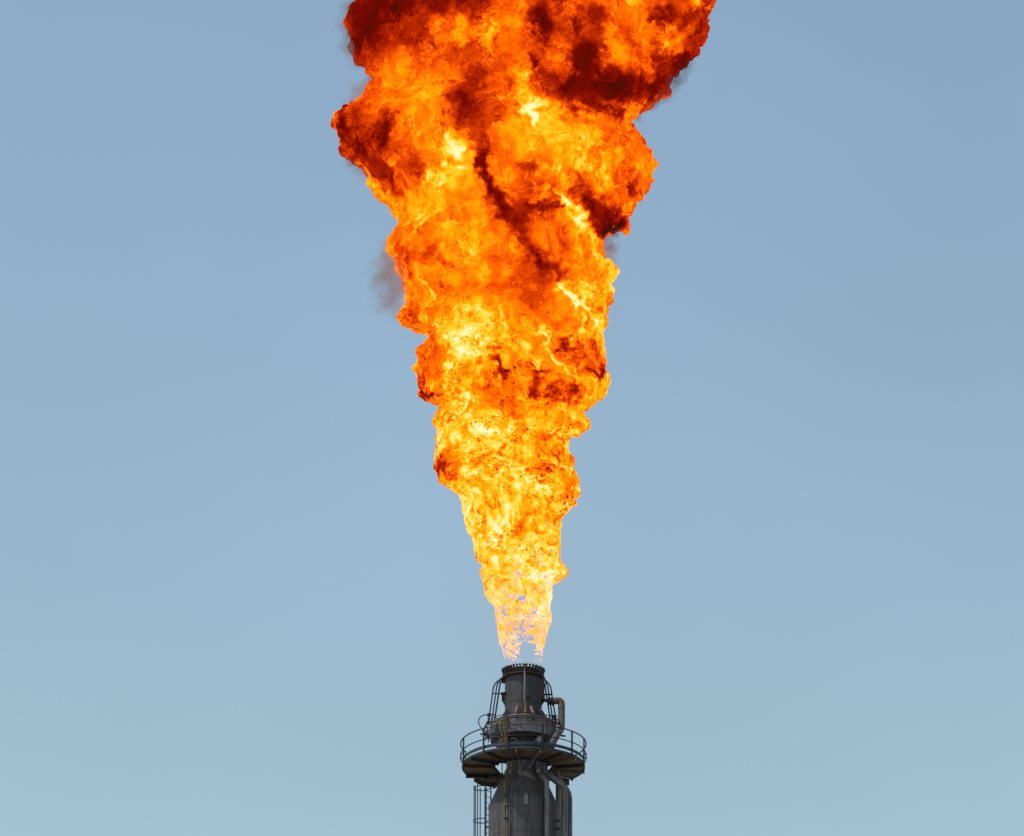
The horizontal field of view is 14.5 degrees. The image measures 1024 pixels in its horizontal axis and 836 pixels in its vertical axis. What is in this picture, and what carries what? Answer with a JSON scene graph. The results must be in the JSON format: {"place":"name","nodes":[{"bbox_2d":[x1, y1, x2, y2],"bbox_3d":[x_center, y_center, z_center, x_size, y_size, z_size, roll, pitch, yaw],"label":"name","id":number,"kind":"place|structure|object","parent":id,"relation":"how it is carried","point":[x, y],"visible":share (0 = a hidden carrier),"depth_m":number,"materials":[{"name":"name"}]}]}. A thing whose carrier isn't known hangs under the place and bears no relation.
{"place":"outdoors","nodes":[
{"label":"outdoors","id":0,"kind":"place"},
{"bbox_2d":[0,0,1023,835],"label":"sky","id":1,"kind":"structure","parent":0,"point":[242,593],"materials":[{"name":"blue"}]},
{"label":"ground","id":2,"kind":"structure","parent":0,"visible":0},
{"bbox_2d":[460,663,586,835],"bbox_3d":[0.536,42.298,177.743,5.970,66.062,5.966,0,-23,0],"label":"flare stack","id":3,"kind":"object","parent":2,"relation":"on","point":[522,734],"visible":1,"depth_m":187.94,"materials":[{"name":"metal"}]},
{"bbox_2d":[330,0,715,665],"bbox_3d":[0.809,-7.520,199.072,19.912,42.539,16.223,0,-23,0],"label":"flame","id":4,"kind":"object","parent":3,"relation":"on","point":[500,152],"visible":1,"depth_m":195.31,"materials":[{"name":"orange"}]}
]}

